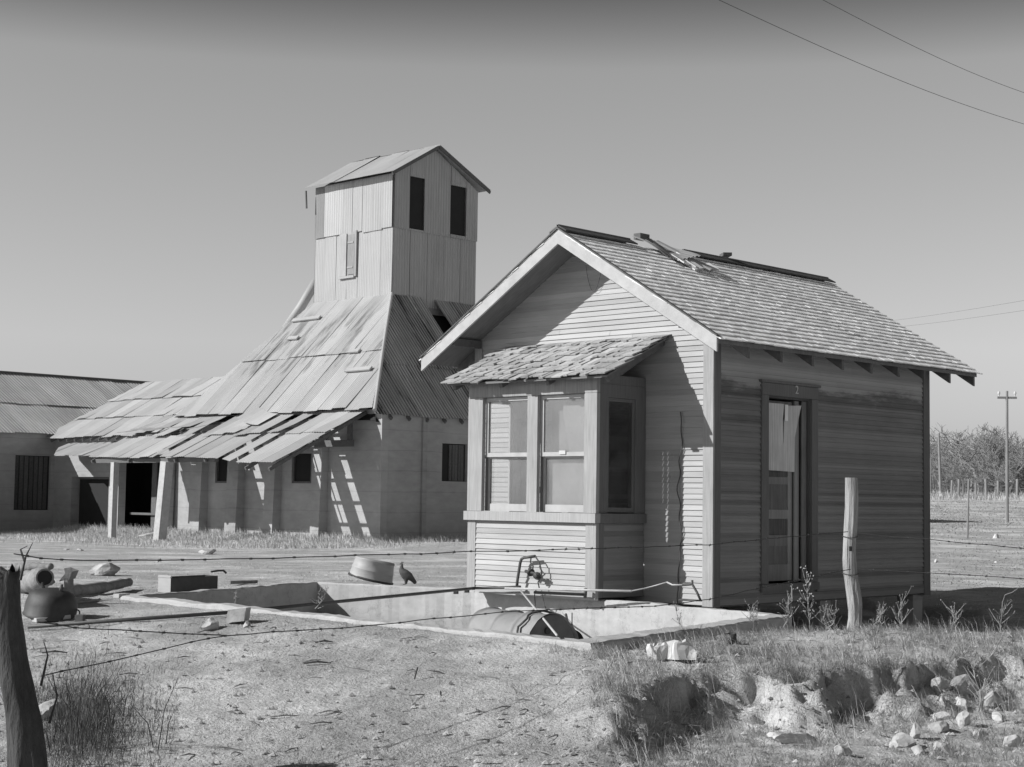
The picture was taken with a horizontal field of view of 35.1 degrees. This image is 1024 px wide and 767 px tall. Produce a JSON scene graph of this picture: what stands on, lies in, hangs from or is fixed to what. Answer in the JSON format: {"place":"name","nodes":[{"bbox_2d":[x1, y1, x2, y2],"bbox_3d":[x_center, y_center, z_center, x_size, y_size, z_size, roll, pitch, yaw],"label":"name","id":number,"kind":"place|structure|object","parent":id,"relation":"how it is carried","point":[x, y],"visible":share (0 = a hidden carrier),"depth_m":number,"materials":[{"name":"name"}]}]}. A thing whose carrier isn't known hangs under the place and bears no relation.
{"place":"outdoors","nodes":[
{"label":"outdoors","id":0,"kind":"place"},
{"bbox_2d":[0,495,1023,766],"bbox_3d":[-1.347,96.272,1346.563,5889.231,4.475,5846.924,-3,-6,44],"label":"ground","id":1,"kind":"structure","parent":0,"point":[312,703],"depth_m":11.33,"materials":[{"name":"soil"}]},
{"bbox_2d":[0,542,57,766],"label":"fence post","id":2,"kind":"object","parent":1,"relation":"on","point":[26,745],"visible":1,"depth_m":8.55,"materials":[{"name":"grey wood"}]},
{"bbox_2d":[14,531,847,561],"bbox_3d":[0.063,1.081,10.871,7.161,0.160,0.026,4,-5,-41],"label":"barbed wire","id":3,"kind":"object","parent":2,"relation":"attached to","point":[158,560],"visible":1,"depth_m":10.17,"materials":[{"name":"metal"}]},
{"bbox_2d":[41,569,850,676],"bbox_3d":[0.137,1.536,10.908,7.021,0.446,0.027,4,-5,-41],"label":"barbed wire","id":4,"kind":"object","parent":2,"relation":"attached to","point":[208,638],"visible":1,"depth_m":10.21,"materials":[{"name":"metal"}]},
{"bbox_2d":[37,621,223,635],"bbox_3d":[-2.085,1.359,8.955,1.153,0.128,0.013,4,-5,-41],"label":"barbed wire","id":5,"kind":"object","parent":4,"relation":"attached to","point":[162,632],"visible":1,"depth_m":8.94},
{"bbox_2d":[20,567,53,593],"bbox_3d":[-4.943,2.027,16.582,0.267,0.372,2.210,3,-4,-24],"label":"hollow log","id":6,"kind":"object","parent":1,"relation":"on","point":[32,579],"visible":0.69,"depth_m":15.63,"materials":[{"name":"wood"}]},
{"bbox_2d":[13,562,53,571],"bbox_3d":[-4.822,1.856,16.298,0.490,0.115,0.099,-1,-5,26],"label":"log","id":7,"kind":"object","parent":6,"relation":"on","point":[34,565],"visible":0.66,"depth_m":16.26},
{"bbox_2d":[22,582,79,621],"bbox_3d":[-4.226,2.000,14.803,0.485,0.361,0.490,-3,-6,44],"label":"wash pot","id":8,"kind":"object","parent":1,"relation":"on","point":[55,604],"visible":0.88,"depth_m":14.62,"materials":[{"name":"metal"}]},
{"bbox_2d":[32,615,70,621],"bbox_3d":[-4.170,2.124,14.645,0.315,0.059,0.130,4,-5,-34],"label":"plank","id":9,"kind":"object","parent":1,"relation":"on","point":[44,620],"visible":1,"depth_m":14.55,"materials":[{"name":"grey wood"}]},
{"bbox_2d":[39,699,64,719],"bbox_3d":[-2.965,2.100,10.329,0.184,0.138,0.296,7,9,22],"label":"rock","id":10,"kind":"object","parent":1,"relation":"on","point":[46,705],"visible":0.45,"depth_m":10.27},
{"bbox_2d":[59,567,78,593],"bbox_3d":[-4.362,1.958,15.914,0.186,0.300,0.029,1,-4,0],"label":"broken stump","id":11,"kind":"object","parent":1,"relation":"on","point":[69,576],"visible":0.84,"depth_m":15.91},
{"bbox_2d":[75,614,85,620],"bbox_3d":[-3.857,2.099,14.443,0.070,0.070,0.100,1,-4,0],"label":"brick","id":12,"kind":"object","parent":1,"relation":"on","point":[79,617],"visible":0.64,"depth_m":14.39,"materials":[{"name":"grey brick"}]},
{"bbox_2d":[77,598,100,603],"bbox_3d":[-4.221,2.155,15.960,0.043,0.055,0.442,-1,-5,28],"label":"log","id":13,"kind":"object","parent":1,"relation":"on","point":[87,601],"visible":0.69,"depth_m":15.99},
{"bbox_2d":[0,623,182,766],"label":"grass","id":14,"kind":"structure","parent":1,"relation":"on","point":[78,727],"depth_m":9.88,"materials":[{"name":"grey plant"}]},
{"bbox_2d":[0,371,183,531],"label":"tin roofed shed","id":15,"kind":"structure","parent":1,"relation":"on","point":[36,409],"depth_m":61.39,"materials":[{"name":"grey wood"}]},
{"bbox_2d":[14,455,48,509],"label":"window","id":16,"kind":"structure","parent":15,"relation":"in","point":[31,472],"depth_m":60.86,"materials":[{"name":"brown wood"}]},
{"bbox_2d":[63,578,132,595],"bbox_3d":[-4.455,2.203,17.484,0.148,0.157,1.904,0,-4,6],"label":"log","id":17,"kind":"object","parent":1,"relation":"on","point":[95,588],"visible":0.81,"depth_m":17.40,"materials":[{"name":"wood"}]},
{"bbox_2d":[89,562,119,575],"bbox_3d":[-5.782,2.686,23.003,0.385,0.227,0.417,-8,-16,11],"label":"stone","id":18,"kind":"object","parent":1,"relation":"on","point":[107,569],"visible":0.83,"depth_m":22.85,"materials":[{"name":"stone"}]},
{"bbox_2d":[113,593,129,597],"bbox_3d":[-4.008,2.176,16.607,0.080,0.041,0.156,-2,-5,31],"label":"plank","id":19,"kind":"object","parent":1,"relation":"on","point":[117,595],"visible":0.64,"depth_m":16.55,"materials":[{"name":"grey wood"}]},
{"bbox_2d":[158,570,226,592],"bbox_3d":[-3.554,2.213,18.008,0.252,0.277,0.748,-3,-6,44],"label":"wooden box","id":20,"kind":"object","parent":1,"relation":"on","point":[167,583],"visible":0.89,"depth_m":17.83,"materials":[{"name":"wood"}]},
{"bbox_2d":[199,549,215,554],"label":"stone","id":21,"kind":"object","parent":1,"relation":"on","point":[209,551],"visible":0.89,"depth_m":37.54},
{"bbox_2d":[201,618,218,630],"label":"stone","id":22,"kind":"object","parent":1,"relation":"on","point":[209,624],"visible":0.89,"depth_m":13.63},
{"bbox_2d":[0,522,466,595],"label":"pale yard grass","id":23,"kind":"structure","parent":1,"relation":"on","point":[245,540],"depth_m":49.74,"materials":[{"name":"plant"}]},
{"bbox_2d":[226,607,250,622],"bbox_3d":[-2.347,1.987,13.880,0.187,0.130,0.131,1,-4,4],"label":"concrete block","id":24,"kind":"object","parent":1,"relation":"on","point":[238,615],"depth_m":13.83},
{"bbox_2d":[227,580,257,583],"bbox_3d":[-3.397,2.504,20.400,0.050,0.056,0.626,-1,-4,24],"label":"timber","id":25,"kind":"object","parent":1,"relation":"on","point":[243,582],"visible":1,"depth_m":20.37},
{"bbox_2d":[46,144,490,540],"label":"cotton gin","id":26,"kind":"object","parent":1,"relation":"on","point":[333,408],"visible":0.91,"depth_m":53.69,"materials":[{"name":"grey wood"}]},
{"bbox_2d":[79,479,108,527],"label":"door","id":27,"kind":"structure","parent":26,"relation":"in","point":[94,493],"depth_m":59.98,"materials":[{"name":"wood"}]},
{"bbox_2d":[215,456,227,482],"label":"window","id":28,"kind":"structure","parent":26,"relation":"in","point":[221,466],"depth_m":54.22,"materials":[{"name":"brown wood"}]},
{"bbox_2d":[292,453,311,482],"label":"window","id":29,"kind":"structure","parent":26,"relation":"in","point":[301,463],"depth_m":51.26,"materials":[{"name":"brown wood"}]},
{"bbox_2d":[442,443,464,481],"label":"window","id":30,"kind":"structure","parent":26,"relation":"in","point":[453,455],"depth_m":50.76,"materials":[{"name":"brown wood"}]},
{"bbox_2d":[27,585,520,628],"bbox_3d":[-2.087,2.159,15.806,1.006,0.262,5.418,-3,-6,43],"label":"water pipe","id":31,"kind":"object","parent":1,"relation":"on","point":[457,590],"visible":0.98,"depth_m":15.12,"materials":[{"name":"metal"}]},
{"bbox_2d":[515,555,541,587],"bbox_3d":[0.175,2.015,17.342,0.385,0.364,0.091,-3,-6,44],"label":"standpipe","id":32,"kind":"object","parent":31,"relation":"attached to","point":[534,574],"visible":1,"depth_m":17.31,"materials":[{"name":"metal"}]},
{"bbox_2d":[504,581,681,591],"bbox_3d":[0.776,2.098,16.750,2.324,0.178,0.241,-3,-6,44],"label":"water pipe","id":33,"kind":"object","parent":32,"relation":"attached to","point":[567,589],"visible":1,"depth_m":16.64,"materials":[{"name":"metal"}]},
{"bbox_2d":[679,580,701,600],"bbox_3d":[1.768,2.046,15.966,0.279,0.210,0.048,-3,-6,44],"label":"bent pipe","id":34,"kind":"object","parent":33,"relation":"attached to","point":[693,586],"visible":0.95,"depth_m":15.96,"materials":[{"name":"metal"}]},
{"bbox_2d":[304,660,330,663],"bbox_3d":[-1.411,2.022,11.736,0.201,0.028,0.018,1,-4,-2],"label":"stick","id":35,"kind":"object","parent":1,"relation":"on","point":[317,661],"visible":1,"depth_m":11.73,"materials":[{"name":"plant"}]},
{"bbox_2d":[348,556,394,584],"bbox_3d":[-1.701,2.250,19.496,0.558,0.354,0.559,-3,-6,44],"label":"wash tub","id":36,"kind":"object","parent":1,"relation":"on","point":[371,570],"visible":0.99,"depth_m":19.28,"materials":[{"name":"metal"}]},
{"bbox_2d":[120,582,791,650],"bbox_3d":[-0.711,2.666,15.805,7.705,1.063,4.332,-3,-6,44],"label":"concrete tank","id":37,"kind":"object","parent":1,"relation":"on","point":[623,626],"visible":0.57,"depth_m":16.99,"materials":[{"name":"concrete"}]},
{"bbox_2d":[312,585,328,608],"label":"weed","id":38,"kind":"object","parent":37,"relation":"on","point":[320,598],"visible":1,"depth_m":15.46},
{"bbox_2d":[399,562,416,584],"bbox_3d":[-1.225,2.233,19.053,0.209,0.274,0.099,1,-4,-7],"label":"hen","id":39,"kind":"object","parent":37,"relation":"on","point":[406,575],"visible":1,"depth_m":19.02,"materials":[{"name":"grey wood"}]},
{"bbox_2d":[466,607,578,638],"bbox_3d":[0.069,2.226,13.934,0.583,0.586,0.875,4,-5,-39],"label":"steel drum","id":40,"kind":"object","parent":37,"relation":"in","point":[531,622],"visible":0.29,"depth_m":13.73,"materials":[{"name":"metal"}]},
{"bbox_2d":[520,590,557,636],"bbox_3d":[0.214,2.044,14.659,0.019,0.034,5.498,1,-4,-2],"label":"propping rod","id":41,"kind":"object","parent":37,"relation":"on","point":[544,619],"visible":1,"depth_m":13.39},
{"bbox_2d":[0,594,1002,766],"bbox_3d":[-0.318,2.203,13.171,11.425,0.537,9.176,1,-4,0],"label":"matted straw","id":42,"kind":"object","parent":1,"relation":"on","point":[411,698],"visible":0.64,"depth_m":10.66,"materials":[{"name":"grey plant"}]},
{"bbox_2d":[0,613,1023,766],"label":"yard litter","id":43,"kind":"object","parent":1,"relation":"on","point":[319,747],"visible":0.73,"depth_m":10.29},
{"bbox_2d":[645,639,696,659],"bbox_3d":[1.123,1.872,11.422,0.363,0.141,0.188,1,-4,0],"label":"paper sack","id":44,"kind":"object","parent":1,"relation":"on","point":[679,648],"visible":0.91,"depth_m":11.37,"materials":[{"name":"paper"}]},
{"bbox_2d":[672,601,682,628],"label":"weed","id":45,"kind":"object","parent":1,"relation":"on","point":[678,622],"visible":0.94,"depth_m":13.08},
{"bbox_2d":[419,224,982,631],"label":"clapboard house","id":46,"kind":"structure","parent":1,"relation":"on","point":[622,393],"depth_m":17.88,"materials":[{"name":"grey wood"}]},
{"bbox_2d":[440,334,671,600],"bbox_3d":[0.413,0.897,17.728,2.545,2.829,1.082,-3,-6,44],"label":"bay window","id":47,"kind":"structure","parent":46,"relation":"in","point":[578,477],"depth_m":17.41,"materials":[{"name":"grey wood"}]},
{"bbox_2d":[533,588,586,597],"bbox_3d":[0.509,2.188,17.027,0.749,0.102,0.040,-3,-6,44],"label":"water pipe","id":48,"kind":"object","parent":46,"relation":"attached to","point":[584,594],"visible":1,"depth_m":16.98,"materials":[{"name":"metal"}]},
{"bbox_2d":[769,400,805,581],"bbox_3d":[2.986,1.185,17.889,0.104,2.010,0.792,-3,-6,44],"label":"door","id":49,"kind":"structure","parent":46,"relation":"in","point":[784,486],"depth_m":18.00,"materials":[{"name":"grey wood"}]},
{"bbox_2d":[726,632,736,644],"bbox_3d":[1.716,1.997,12.656,0.084,0.096,0.095,-3,-6,44],"label":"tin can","id":50,"kind":"object","parent":1,"relation":"on","point":[733,635],"visible":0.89,"depth_m":12.62,"materials":[{"name":"metal"}]},
{"bbox_2d":[740,597,760,632],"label":"weed","id":51,"kind":"object","parent":1,"relation":"on","point":[752,615],"visible":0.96,"depth_m":14.15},
{"bbox_2d":[767,732,785,741],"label":"rock","id":52,"kind":"object","parent":1,"relation":"on","point":[771,734],"visible":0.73,"depth_m":9.85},
{"bbox_2d":[777,584,799,630],"bbox_3d":[2.410,1.985,14.111,0.184,0.482,0.192,-3,-6,44],"label":"weed","id":53,"kind":"object","parent":1,"relation":"on","point":[787,606],"visible":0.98,"depth_m":14.13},
{"bbox_2d":[773,732,817,745],"bbox_3d":[1.737,2.172,9.861,0.335,0.086,0.187,13,-19,-32],"label":"rock","id":54,"kind":"object","parent":1,"relation":"on","point":[789,737],"visible":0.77,"depth_m":9.79,"materials":[{"name":"stone"}]},
{"bbox_2d":[581,638,1023,708],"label":"overhanging grass","id":55,"kind":"structure","parent":1,"relation":"on","point":[775,675],"depth_m":11.09,"materials":[{"name":"plant"}]},
{"bbox_2d":[795,565,822,630],"bbox_3d":[2.615,1.920,14.241,0.227,0.632,0.209,-3,-6,44],"label":"weed","id":56,"kind":"object","parent":1,"relation":"on","point":[808,609],"visible":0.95,"depth_m":14.23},
{"bbox_2d":[812,600,838,630],"bbox_3d":[2.747,2.051,14.144,0.224,0.340,0.215,-3,-6,44],"label":"weed","id":57,"kind":"object","parent":1,"relation":"on","point":[829,614],"visible":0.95,"depth_m":14.13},
{"bbox_2d":[834,744,851,755],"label":"rock","id":58,"kind":"object","parent":1,"relation":"on","point":[842,747],"visible":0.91,"depth_m":9.44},
{"bbox_2d":[842,478,861,629],"bbox_3d":[2.866,1.449,13.632,0.155,1.307,0.206,-3,-6,44],"label":"fence post","id":59,"kind":"object","parent":1,"relation":"on","point":[853,590],"visible":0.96,"depth_m":13.57,"materials":[{"name":"grey wood"}]},
{"bbox_2d":[857,533,1023,548],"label":"barbed wire","id":60,"kind":"object","parent":59,"relation":"attached to","point":[942,540],"visible":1,"depth_m":13.23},
{"bbox_2d":[859,569,1023,578],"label":"barbed wire","id":61,"kind":"object","parent":59,"relation":"attached to","point":[942,573],"visible":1,"depth_m":13.21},
{"bbox_2d":[860,625,886,677],"bbox_3d":[2.568,1.900,11.467,0.182,0.376,0.194,-3,-6,44],"label":"weed","id":62,"kind":"object","parent":1,"relation":"on","point":[871,636],"visible":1,"depth_m":11.47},
{"bbox_2d":[870,602,888,625],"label":"weed","id":63,"kind":"object","parent":1,"relation":"on","point":[880,613],"visible":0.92,"depth_m":14.14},
{"bbox_2d":[891,586,911,626],"bbox_3d":[3.417,1.998,14.192,0.204,0.444,0.260,0,-4,15],"label":"weed","id":64,"kind":"object","parent":1,"relation":"on","point":[899,612],"visible":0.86,"depth_m":14.18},
{"bbox_2d":[888,732,915,747],"bbox_3d":[2.374,2.192,9.904,0.152,0.102,0.173,-7,5,-35],"label":"rock","id":65,"kind":"object","parent":1,"relation":"on","point":[901,740],"visible":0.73,"depth_m":9.86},
{"bbox_2d":[910,722,920,738],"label":"rock","id":66,"kind":"object","parent":1,"relation":"on","point":[915,731],"visible":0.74,"depth_m":10.10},
{"bbox_2d":[911,745,924,754],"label":"rock","id":67,"kind":"object","parent":1,"relation":"on","point":[918,749],"visible":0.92,"depth_m":9.59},
{"bbox_2d":[930,459,931,493],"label":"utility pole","id":68,"kind":"object","parent":1,"relation":"on","point":[930,478],"visible":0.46,"depth_m":124.77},
{"bbox_2d":[927,721,949,732],"bbox_3d":[2.759,2.231,10.469,0.090,0.099,0.130,4,-5,-39],"label":"rock","id":69,"kind":"object","parent":1,"relation":"on","point":[940,727],"visible":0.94,"depth_m":10.43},
{"bbox_2d":[930,677,947,691],"bbox_3d":[3.067,2.172,11.656,0.110,0.114,0.110,2,-4,-22],"label":"rock","id":70,"kind":"object","parent":1,"relation":"on","point":[936,682],"visible":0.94,"depth_m":11.62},
{"bbox_2d":[938,433,941,492],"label":"utility pole","id":71,"kind":"object","parent":1,"relation":"on","point":[939,465],"visible":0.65,"depth_m":129.84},
{"bbox_2d":[933,711,949,719],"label":"rock","id":72,"kind":"object","parent":1,"relation":"on","point":[947,715],"visible":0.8,"depth_m":11.03,"materials":[{"name":"stone"}]},
{"bbox_2d":[930,446,953,493],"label":"bare tree","id":73,"kind":"object","parent":1,"relation":"on","point":[935,472],"visible":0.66,"depth_m":141.95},
{"bbox_2d":[933,741,951,752],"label":"rock","id":74,"kind":"object","parent":1,"relation":"on","point":[945,746],"visible":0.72,"depth_m":9.65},
{"bbox_2d":[930,446,954,482],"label":"bare tree","id":75,"kind":"object","parent":1,"relation":"on","point":[935,461],"visible":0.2,"depth_m":148.90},
{"bbox_2d":[939,696,945,707],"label":"rock","id":76,"kind":"object","parent":1,"relation":"on","point":[941,700],"visible":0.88,"depth_m":11.34,"materials":[{"name":"stone"}]},
{"bbox_2d":[931,430,969,476],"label":"bare tree","id":77,"kind":"object","parent":1,"relation":"on","point":[946,448],"visible":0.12,"depth_m":163.72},
{"bbox_2d":[930,428,972,467],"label":"bare tree","id":78,"kind":"object","parent":1,"relation":"on","point":[946,439],"visible":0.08,"depth_m":179.29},
{"bbox_2d":[940,599,964,629],"bbox_3d":[3.851,2.065,14.143,0.225,0.338,0.198,-1,-4,20],"label":"weed","id":79,"kind":"object","parent":1,"relation":"on","point":[953,612],"visible":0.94,"depth_m":14.14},
{"bbox_2d":[930,435,976,486],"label":"bare tree","id":80,"kind":"object","parent":1,"relation":"on","point":[945,457],"visible":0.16,"depth_m":156.72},
{"bbox_2d":[935,428,972,467],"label":"bare tree","id":81,"kind":"object","parent":1,"relation":"on","point":[954,441],"visible":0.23,"depth_m":176.21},
{"bbox_2d":[884,501,1023,631],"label":"pasture turf","id":82,"kind":"structure","parent":1,"relation":"on","point":[962,522],"depth_m":42.98,"materials":[{"name":"grey plant"}]},
{"bbox_2d":[943,464,967,494],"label":"bare tree","id":83,"kind":"object","parent":1,"relation":"on","point":[952,476],"visible":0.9,"depth_m":125.93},
{"bbox_2d":[957,479,959,496],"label":"fence post","id":84,"kind":"object","parent":1,"relation":"on","point":[958,487],"visible":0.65,"depth_m":117.73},
{"bbox_2d":[954,696,968,709],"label":"rock","id":85,"kind":"object","parent":1,"relation":"on","point":[961,704],"visible":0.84,"depth_m":11.37,"materials":[{"name":"stone"}]},
{"bbox_2d":[956,710,970,726],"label":"rock","id":86,"kind":"object","parent":1,"relation":"on","point":[963,716],"visible":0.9,"depth_m":10.68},
{"bbox_2d":[950,674,977,694],"bbox_3d":[3.274,2.201,11.735,0.208,0.172,0.081,-9,8,-15],"label":"rock","id":87,"kind":"object","parent":1,"relation":"on","point":[961,682],"visible":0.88,"depth_m":11.71,"materials":[{"name":"stone"}]},
{"bbox_2d":[947,441,981,494],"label":"bare tree","id":88,"kind":"object","parent":1,"relation":"on","point":[959,464],"visible":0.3,"depth_m":150.09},
{"bbox_2d":[966,479,969,537],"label":"fence post","id":89,"kind":"object","parent":1,"relation":"on","point":[968,489],"visible":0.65,"depth_m":45.75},
{"bbox_2d":[930,425,1011,493],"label":"bare tree","id":90,"kind":"object","parent":1,"relation":"on","point":[968,463],"visible":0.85,"depth_m":138.56,"materials":[{"name":"plant"}]},
{"bbox_2d":[954,439,998,492],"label":"bare tree","id":91,"kind":"object","parent":1,"relation":"on","point":[967,459],"visible":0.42,"depth_m":147.66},
{"bbox_2d":[950,433,1002,491],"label":"bare tree","id":92,"kind":"object","parent":1,"relation":"on","point":[985,456],"visible":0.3,"depth_m":151.03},
{"bbox_2d":[931,456,1023,494],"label":"brush","id":93,"kind":"object","parent":1,"relation":"on","point":[935,485],"visible":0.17,"depth_m":152.25,"materials":[{"name":"plant"}]},
{"bbox_2d":[950,626,1005,723],"bbox_3d":[3.110,1.946,10.796,0.364,0.643,0.222,-1,-5,26],"label":"weed","id":94,"kind":"object","parent":1,"relation":"on","point":[984,686],"visible":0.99,"depth_m":10.82,"materials":[{"name":"plant"}]},
{"bbox_2d":[984,479,987,497],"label":"fence post","id":95,"kind":"object","parent":1,"relation":"on","point":[986,486],"visible":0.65,"depth_m":117.70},
{"bbox_2d":[969,422,1005,451],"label":"bare tree","id":96,"kind":"object","parent":1,"relation":"on","point":[982,428],"visible":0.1,"depth_m":178.91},
{"bbox_2d":[965,428,1014,471],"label":"bare tree","id":97,"kind":"object","parent":1,"relation":"on","point":[992,442],"visible":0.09,"depth_m":167.08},
{"bbox_2d":[984,691,1001,706],"bbox_3d":[3.428,2.261,11.555,0.129,0.136,0.098,2,-4,-21],"label":"rock","id":98,"kind":"object","parent":1,"relation":"on","point":[997,699],"visible":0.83,"depth_m":11.52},
{"bbox_2d":[972,436,1017,490],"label":"bare tree","id":99,"kind":"object","parent":1,"relation":"on","point":[999,452],"visible":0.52,"depth_m":149.43,"materials":[{"name":"plant"}]},
{"bbox_2d":[967,452,1023,494],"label":"bare tree","id":100,"kind":"object","parent":1,"relation":"on","point":[996,472],"visible":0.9,"depth_m":128.28,"materials":[{"name":"plant"}]},
{"bbox_2d":[992,712,1005,722],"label":"rock","id":101,"kind":"object","parent":1,"relation":"on","point":[998,716],"visible":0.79,"depth_m":10.98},
{"bbox_2d":[987,588,1017,627],"bbox_3d":[4.285,2.006,14.160,0.252,0.467,0.224,-3,-6,44],"label":"weed","id":102,"kind":"object","parent":1,"relation":"on","point":[1001,615],"visible":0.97,"depth_m":14.15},
{"bbox_2d":[986,429,1022,468],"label":"bare tree","id":103,"kind":"object","parent":1,"relation":"on","point":[1008,440],"visible":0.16,"depth_m":174.16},
{"bbox_2d":[997,391,1016,521],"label":"utility pole","id":104,"kind":"object","parent":1,"relation":"on","point":[1006,481],"visible":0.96,"depth_m":59.92,"materials":[{"name":"wood"}]},
{"bbox_2d":[991,444,1023,491],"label":"bare tree","id":105,"kind":"object","parent":1,"relation":"on","point":[1012,480],"visible":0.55,"depth_m":144.39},
{"bbox_2d":[994,437,1023,492],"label":"bare tree","id":106,"kind":"object","parent":1,"relation":"on","point":[1015,447],"visible":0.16,"depth_m":155.97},
{"bbox_2d":[1000,440,1023,491],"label":"bare tree","id":107,"kind":"object","parent":1,"relation":"on","point":[1018,474],"visible":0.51,"depth_m":149.99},
{"bbox_2d":[1003,734,1020,746],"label":"rock","id":108,"kind":"object","parent":1,"relation":"on","point":[1013,738],"visible":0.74,"depth_m":9.90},
{"bbox_2d":[1016,479,1018,496],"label":"fence post","id":109,"kind":"object","parent":1,"relation":"on","point":[1017,486],"visible":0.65,"depth_m":117.73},
{"bbox_2d":[0,0,1023,467],"label":"sky","id":110,"kind":"structure","parent":0,"point":[158,158],"materials":[{"name":"grey"}]},
{"bbox_2d":[509,610,1023,766],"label":"dry bank grass","id":111,"kind":"structure","parent":0,"point":[658,759],"depth_m":10.88,"materials":[{"name":"plant"}]},
{"bbox_2d":[720,0,1022,123],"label":"overhead wire","id":112,"kind":"object","parent":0,"point":[861,64],"visible":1,"depth_m":21.36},
{"bbox_2d":[823,0,1023,92],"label":"overhead wire","id":113,"kind":"object","parent":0,"point":[916,47],"visible":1,"depth_m":23.19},
{"bbox_2d":[930,489,1023,500],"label":"field grass","id":114,"kind":"structure","parent":0,"point":[993,496],"depth_m":112.98,"materials":[{"name":"plant"}]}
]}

